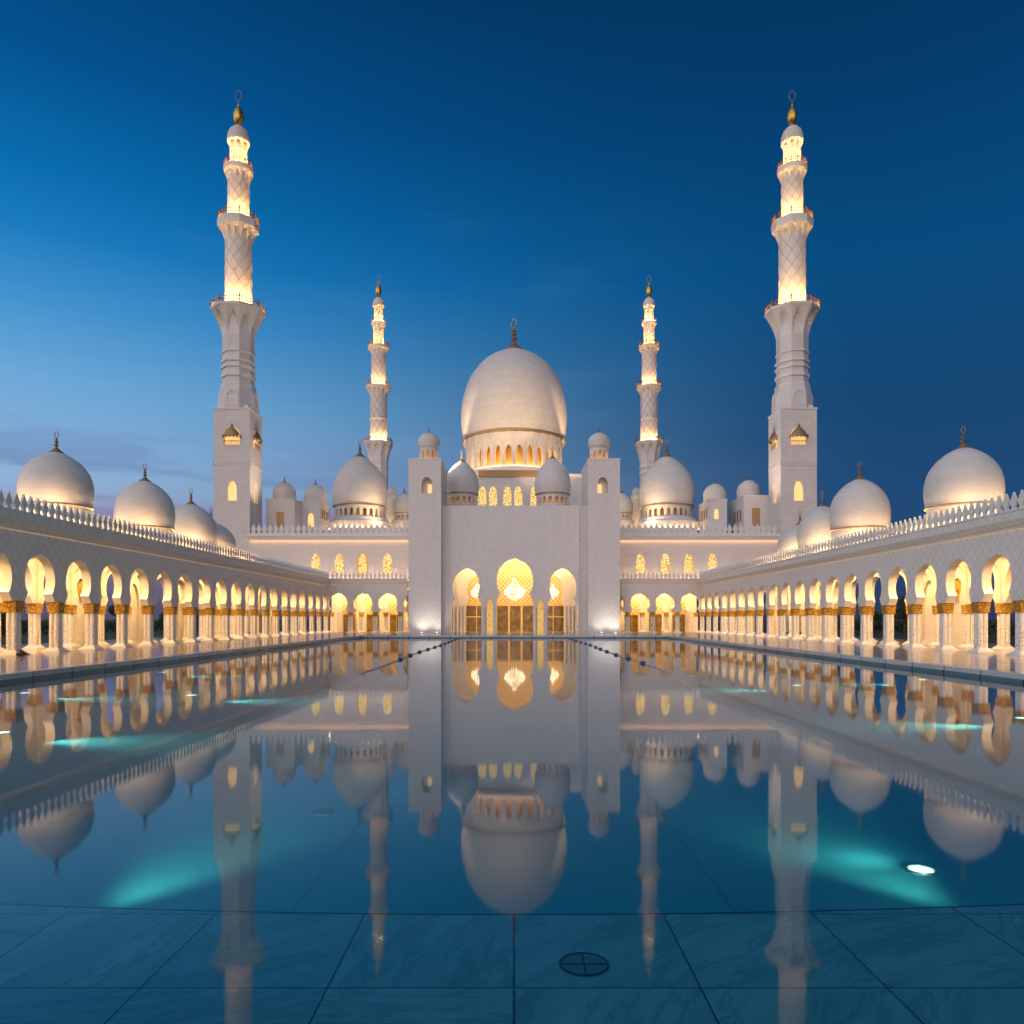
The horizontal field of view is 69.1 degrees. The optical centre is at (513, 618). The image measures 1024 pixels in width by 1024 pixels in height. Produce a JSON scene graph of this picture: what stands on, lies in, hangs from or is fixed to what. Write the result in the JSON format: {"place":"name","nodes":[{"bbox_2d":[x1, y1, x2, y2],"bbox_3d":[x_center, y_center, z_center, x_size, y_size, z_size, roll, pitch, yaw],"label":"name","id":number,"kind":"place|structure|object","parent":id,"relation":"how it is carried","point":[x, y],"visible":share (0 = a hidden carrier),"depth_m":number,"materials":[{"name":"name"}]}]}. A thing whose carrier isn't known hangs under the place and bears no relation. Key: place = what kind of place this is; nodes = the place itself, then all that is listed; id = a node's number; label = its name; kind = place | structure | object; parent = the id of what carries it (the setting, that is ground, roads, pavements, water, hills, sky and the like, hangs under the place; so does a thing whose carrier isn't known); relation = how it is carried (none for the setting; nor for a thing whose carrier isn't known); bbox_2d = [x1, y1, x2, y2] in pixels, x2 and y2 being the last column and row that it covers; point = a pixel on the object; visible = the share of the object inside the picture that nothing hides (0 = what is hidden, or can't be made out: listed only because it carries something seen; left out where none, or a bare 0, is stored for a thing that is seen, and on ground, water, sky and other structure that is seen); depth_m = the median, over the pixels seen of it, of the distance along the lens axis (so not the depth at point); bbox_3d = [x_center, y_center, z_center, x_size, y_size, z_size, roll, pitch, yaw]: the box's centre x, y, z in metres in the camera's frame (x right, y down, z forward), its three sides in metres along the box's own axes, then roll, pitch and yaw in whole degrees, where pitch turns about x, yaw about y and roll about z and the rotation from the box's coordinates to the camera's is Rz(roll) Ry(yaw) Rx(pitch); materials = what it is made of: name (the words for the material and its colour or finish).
{"place":"outdoors","nodes":[
{"label":"outdoors","id":0,"kind":"place"},
{"bbox_2d":[16,649,26,655],"bbox_3d":[-38.180,2.604,57.600,0.840,0.598,0.400,0,0,0],"label":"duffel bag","id":1,"kind":"object","parent":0,"point":[21,652],"visible":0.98,"depth_m":57.45,"materials":[{"name":"black fabric"}]},
{"bbox_2d":[1,620,1014,644],"bbox_3d":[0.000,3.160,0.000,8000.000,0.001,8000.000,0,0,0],"label":"ground","id":2,"kind":"structure","parent":0,"point":[992,637],"depth_m":161.93,"materials":[{"name":"beige stone"}]},
{"bbox_2d":[1,612,5,629],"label":"garden tree","id":3,"kind":"object","parent":2,"relation":"on","point":[3,620],"visible":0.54,"depth_m":98.82,"materials":[{"name":"green plant"}]},
{"bbox_2d":[1,620,198,635],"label":"hedge","id":4,"kind":"object","parent":2,"relation":"on","point":[44,624],"visible":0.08,"depth_m":151.56,"materials":[{"name":"green plant"}]},
{"bbox_2d":[108,605,116,615],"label":"garden tree","id":5,"kind":"object","parent":2,"relation":"on","point":[111,610],"visible":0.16,"depth_m":138.17,"materials":[{"name":"green plant"}]},
{"bbox_2d":[155,613,163,628],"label":"garden tree","id":6,"kind":"object","parent":2,"relation":"on","point":[160,623],"visible":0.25,"depth_m":153.04,"materials":[{"name":"green plant"}]},
{"bbox_2d":[196,612,198,632],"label":"garden tree","id":7,"kind":"object","parent":2,"relation":"on","point":[197,619],"visible":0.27,"depth_m":170.42,"materials":[{"name":"brown plant"}]},
{"bbox_2d":[210,91,265,631],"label":"minaret","id":8,"kind":"object","parent":2,"relation":"on","point":[240,317],"visible":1,"depth_m":164.03,"materials":[{"name":"stone"}]},
{"bbox_2d":[764,91,820,631],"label":"minaret","id":9,"kind":"object","parent":2,"relation":"on","point":[791,315],"visible":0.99,"depth_m":164.08,"materials":[{"name":"stone"}]},
{"bbox_2d":[857,610,882,636],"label":"garden tree","id":10,"kind":"object","parent":2,"relation":"on","point":[877,621],"visible":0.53,"depth_m":128.03,"materials":[{"name":"green plant"}]},
{"bbox_2d":[894,596,907,634],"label":"garden tree","id":11,"kind":"object","parent":2,"relation":"on","point":[900,612],"visible":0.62,"depth_m":143.95,"materials":[{"name":"green plant"}]},
{"bbox_2d":[837,620,1014,635],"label":"hedge","id":12,"kind":"object","parent":2,"relation":"on","point":[898,625],"visible":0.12,"depth_m":180.15,"materials":[{"name":"green plant"}]},
{"bbox_2d":[0,708,1023,913],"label":"pool floor","id":13,"kind":"structure","parent":0,"point":[521,810],"depth_m":15.21,"materials":[{"name":"tile"}]},
{"bbox_2d":[0,731,12,742],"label":"pool light","id":14,"kind":"object","parent":13,"relation":"on","point":[6,736],"visible":1,"depth_m":23.86,"materials":[{"name":"white glass"}]},
{"bbox_2d":[313,809,333,814],"bbox_3d":[-3.900,3.947,15.200,0.428,0.024,0.428,0,0,0],"label":"drain cover","id":15,"kind":"object","parent":13,"relation":"on","point":[323,811],"visible":1,"depth_m":15.19,"materials":[{"name":"blue metal"}]},
{"bbox_2d":[0,903,1023,1023],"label":"pool step","id":16,"kind":"object","parent":13,"relation":"on","point":[115,965],"visible":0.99,"depth_m":7.38,"materials":[{"name":"tile"}]},
{"bbox_2d":[559,952,608,976],"bbox_3d":[0.700,3.447,7.420,0.499,0.024,0.499,0,0,0],"label":"drain cover","id":17,"kind":"object","parent":16,"relation":"on","point":[582,964],"visible":1,"depth_m":7.41,"materials":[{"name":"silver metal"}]},
{"bbox_2d":[0,637,1023,683],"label":"pool wall","id":18,"kind":"structure","parent":13,"relation":"on","point":[249,651],"depth_m":55.74,"materials":[{"name":"stone"}]},
{"bbox_2d":[0,635,1023,679],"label":"pool coping","id":19,"kind":"object","parent":18,"relation":"on","point":[72,668],"visible":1,"depth_m":56.83,"materials":[{"name":"stone"}]},
{"bbox_2d":[905,864,936,876],"bbox_3d":[6.372,3.940,11.633,0.450,0.080,0.450,0,0,0],"label":"pool light","id":20,"kind":"object","parent":13,"relation":"on","point":[920,870],"visible":1,"depth_m":11.57,"materials":[{"name":"silver metal"}]},
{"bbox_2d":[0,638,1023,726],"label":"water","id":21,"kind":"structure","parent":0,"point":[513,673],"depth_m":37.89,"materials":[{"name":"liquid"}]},
{"bbox_2d":[358,638,459,674],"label":"float line","id":22,"kind":"object","parent":21,"relation":"on","point":[410,654],"visible":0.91,"depth_m":67.13,"materials":[{"name":"black plastic"}]},
{"bbox_2d":[569,637,672,674],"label":"float line","id":23,"kind":"object","parent":21,"relation":"on","point":[628,657],"visible":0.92,"depth_m":67.18,"materials":[{"name":"black plastic"}]},
{"bbox_2d":[0,628,1023,672],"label":"courtyard paving","id":24,"kind":"structure","parent":0,"point":[997,660],"depth_m":70.16,"materials":[{"name":"stone"}]},
{"bbox_2d":[0,431,329,655],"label":"side arcade","id":25,"kind":"object","parent":24,"relation":"on","point":[63,544],"visible":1,"depth_m":79.84,"materials":[{"name":"stone"}]},
{"bbox_2d":[327,572,407,632],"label":"front arcade","id":26,"kind":"object","parent":24,"relation":"on","point":[373,605],"visible":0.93,"depth_m":157.67,"materials":[{"name":"stone"}]},
{"bbox_2d":[343,614,355,631],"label":"door","id":27,"kind":"structure","parent":26,"relation":"in","point":[345,616],"depth_m":167.88,"materials":[{"name":"brown wood"}]},
{"bbox_2d":[366,614,378,631],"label":"door","id":28,"kind":"structure","parent":26,"relation":"in","point":[369,616],"depth_m":167.88,"materials":[{"name":"brown wood"}]},
{"bbox_2d":[390,614,397,631],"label":"door","id":29,"kind":"structure","parent":26,"relation":"in","point":[393,617],"depth_m":167.88,"materials":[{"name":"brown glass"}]},
{"bbox_2d":[408,428,619,632],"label":"entrance portal","id":30,"kind":"object","parent":24,"relation":"on","point":[459,540],"visible":1,"depth_m":155.00,"materials":[{"name":"white stone"}]},
{"bbox_2d":[466,603,480,630],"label":"door","id":31,"kind":"structure","parent":30,"relation":"in","point":[473,610],"depth_m":170.86,"materials":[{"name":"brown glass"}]},
{"bbox_2d":[471,576,479,598],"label":"chandelier","id":32,"kind":"object","parent":30,"relation":"hanging from","point":[475,591],"visible":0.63,"depth_m":166.45,"materials":[{"name":"metal"}]},
{"bbox_2d":[504,559,524,600],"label":"chandelier","id":33,"kind":"object","parent":30,"relation":"hanging from","point":[507,591],"visible":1,"depth_m":158.92,"materials":[{"name":"white metal"}]},
{"bbox_2d":[497,603,532,630],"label":"door","id":34,"kind":"structure","parent":30,"relation":"in","point":[510,616],"depth_m":170.86,"materials":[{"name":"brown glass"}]},
{"bbox_2d":[550,584,558,598],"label":"chandelier","id":35,"kind":"object","parent":30,"relation":"hanging from","point":[553,590],"visible":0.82,"depth_m":166.40,"materials":[{"name":"white glass"}]},
{"bbox_2d":[548,603,563,630],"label":"door","id":36,"kind":"structure","parent":30,"relation":"in","point":[555,610],"depth_m":170.86,"materials":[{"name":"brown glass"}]},
{"bbox_2d":[620,572,700,632],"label":"front arcade","id":37,"kind":"object","parent":24,"relation":"on","point":[661,604],"visible":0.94,"depth_m":157.67,"materials":[{"name":"stone"}]},
{"bbox_2d":[630,614,637,631],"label":"door","id":38,"kind":"structure","parent":37,"relation":"in","point":[633,617],"depth_m":167.88,"materials":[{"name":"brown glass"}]},
{"bbox_2d":[649,614,661,631],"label":"door","id":39,"kind":"structure","parent":37,"relation":"in","point":[658,617],"depth_m":167.88,"materials":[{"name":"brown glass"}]},
{"bbox_2d":[672,614,684,631],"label":"door","id":40,"kind":"structure","parent":37,"relation":"in","point":[682,616],"depth_m":167.88,"materials":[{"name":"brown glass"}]},
{"bbox_2d":[698,426,1023,655],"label":"side arcade","id":41,"kind":"object","parent":24,"relation":"on","point":[956,551],"visible":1,"depth_m":79.03,"materials":[{"name":"stone"}]},
{"bbox_2d":[0,0,1023,619],"label":"sky","id":42,"kind":"structure","parent":0,"point":[494,163],"materials":[{"name":"blue"}]},
{"bbox_2d":[246,319,780,578],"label":"prayer hall","id":43,"kind":"structure","parent":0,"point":[513,418],"depth_m":186.00,"materials":[{"name":"stone"}]},
{"bbox_2d":[265,476,301,533],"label":"roof pavilion","id":44,"kind":"structure","parent":43,"relation":"on","point":[284,506],"depth_m":171.00,"materials":[{"name":"stone"}]},
{"bbox_2d":[276,512,283,527],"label":"door","id":45,"kind":"structure","parent":44,"relation":"in","point":[279,515],"depth_m":170.94,"materials":[{"name":"brown wood"}]},
{"bbox_2d":[300,478,329,533],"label":"roof pavilion","id":46,"kind":"structure","parent":43,"relation":"on","point":[315,508],"depth_m":178.84,"materials":[{"name":"stone"}]},
{"bbox_2d":[308,513,313,526],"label":"window","id":47,"kind":"structure","parent":46,"relation":"in","point":[310,518],"depth_m":176.97,"materials":[{"name":"yellow glass"}]},
{"bbox_2d":[322,510,327,520],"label":"window","id":48,"kind":"structure","parent":46,"relation":"in","point":[322,510],"depth_m":182.41,"materials":[{"name":"brown glass"}]},
{"bbox_2d":[310,552,320,569],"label":"window","id":49,"kind":"structure","parent":43,"relation":"in","point":[315,563],"depth_m":162.36,"materials":[{"name":"yellow glass"}]},
{"bbox_2d":[334,553,343,573],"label":"window","id":50,"kind":"structure","parent":43,"relation":"in","point":[339,560],"depth_m":162.36,"materials":[{"name":"yellow glass"}]},
{"bbox_2d":[357,552,367,573],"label":"window","id":51,"kind":"structure","parent":43,"relation":"in","point":[362,564],"depth_m":162.36,"materials":[{"name":"yellow glass"}]},
{"bbox_2d":[364,276,392,518],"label":"minaret","id":52,"kind":"object","parent":43,"relation":"on","point":[378,445],"visible":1,"depth_m":234.98,"materials":[{"name":"stone"}]},
{"bbox_2d":[382,552,392,573],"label":"window","id":53,"kind":"structure","parent":43,"relation":"in","point":[387,564],"depth_m":162.36,"materials":[{"name":"yellow glass"}]},
{"bbox_2d":[386,484,396,522],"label":"turret","id":54,"kind":"object","parent":43,"relation":"on","point":[392,495],"visible":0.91,"depth_m":204.72,"materials":[{"name":"stone"}]},
{"bbox_2d":[478,486,485,505],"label":"window","id":55,"kind":"structure","parent":43,"relation":"in","point":[482,491],"depth_m":186.42,"materials":[{"name":"yellow glass"}]},
{"bbox_2d":[489,486,496,505],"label":"window","id":56,"kind":"structure","parent":43,"relation":"in","point":[493,492],"depth_m":186.42,"materials":[{"name":"yellow glass"}]},
{"bbox_2d":[503,486,510,505],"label":"window","id":57,"kind":"structure","parent":43,"relation":"in","point":[507,491],"depth_m":186.42,"materials":[{"name":"yellow glass"}]},
{"bbox_2d":[514,486,521,505],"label":"window","id":58,"kind":"structure","parent":43,"relation":"in","point":[518,492],"depth_m":186.42,"materials":[{"name":"yellow glass"}]},
{"bbox_2d":[530,486,535,505],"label":"window","id":59,"kind":"structure","parent":43,"relation":"in","point":[532,495],"depth_m":186.42,"materials":[{"name":"yellow glass"}]},
{"bbox_2d":[631,484,641,522],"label":"turret","id":60,"kind":"object","parent":43,"relation":"on","point":[637,514],"visible":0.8,"depth_m":204.72,"materials":[{"name":"stone"}]},
{"bbox_2d":[635,552,645,573],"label":"window","id":61,"kind":"structure","parent":43,"relation":"in","point":[640,564],"depth_m":162.36,"materials":[{"name":"yellow glass"}]},
{"bbox_2d":[635,277,663,483],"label":"minaret","id":62,"kind":"object","parent":43,"relation":"on","point":[649,444],"visible":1,"depth_m":234.98,"materials":[{"name":"stone"}]},
{"bbox_2d":[660,552,670,573],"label":"window","id":63,"kind":"structure","parent":43,"relation":"in","point":[665,564],"depth_m":162.36,"materials":[{"name":"yellow glass"}]},
{"bbox_2d":[684,553,693,573],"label":"window","id":64,"kind":"structure","parent":43,"relation":"in","point":[688,560],"depth_m":162.36,"materials":[{"name":"yellow glass"}]},
{"bbox_2d":[696,479,727,533],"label":"roof pavilion","id":65,"kind":"structure","parent":43,"relation":"on","point":[711,508],"depth_m":178.83,"materials":[{"name":"stone"}]},
{"bbox_2d":[701,509,706,520],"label":"window","id":66,"kind":"structure","parent":65,"relation":"in","point":[706,509],"depth_m":182.41,"materials":[{"name":"brown glass"}]},
{"bbox_2d":[714,509,717,518],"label":"window","id":67,"kind":"structure","parent":65,"relation":"in","point":[716,511],"depth_m":176.97,"materials":[{"name":"yellow glass"}]},
{"bbox_2d":[707,552,717,569],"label":"window","id":68,"kind":"structure","parent":43,"relation":"in","point":[712,563],"depth_m":162.36,"materials":[{"name":"yellow glass"}]},
{"bbox_2d":[728,473,768,533],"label":"roof pavilion","id":69,"kind":"structure","parent":43,"relation":"on","point":[749,505],"depth_m":171.00,"materials":[{"name":"stone"}]},
{"bbox_2d":[734,510,740,523],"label":"window","id":70,"kind":"structure","parent":69,"relation":"in","point":[740,510],"depth_m":176.58,"materials":[{"name":"brown glass"}]},
{"bbox_2d":[752,508,759,525],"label":"door","id":71,"kind":"structure","parent":69,"relation":"in","point":[755,511],"depth_m":170.94,"materials":[{"name":"brown wood"}]}
]}

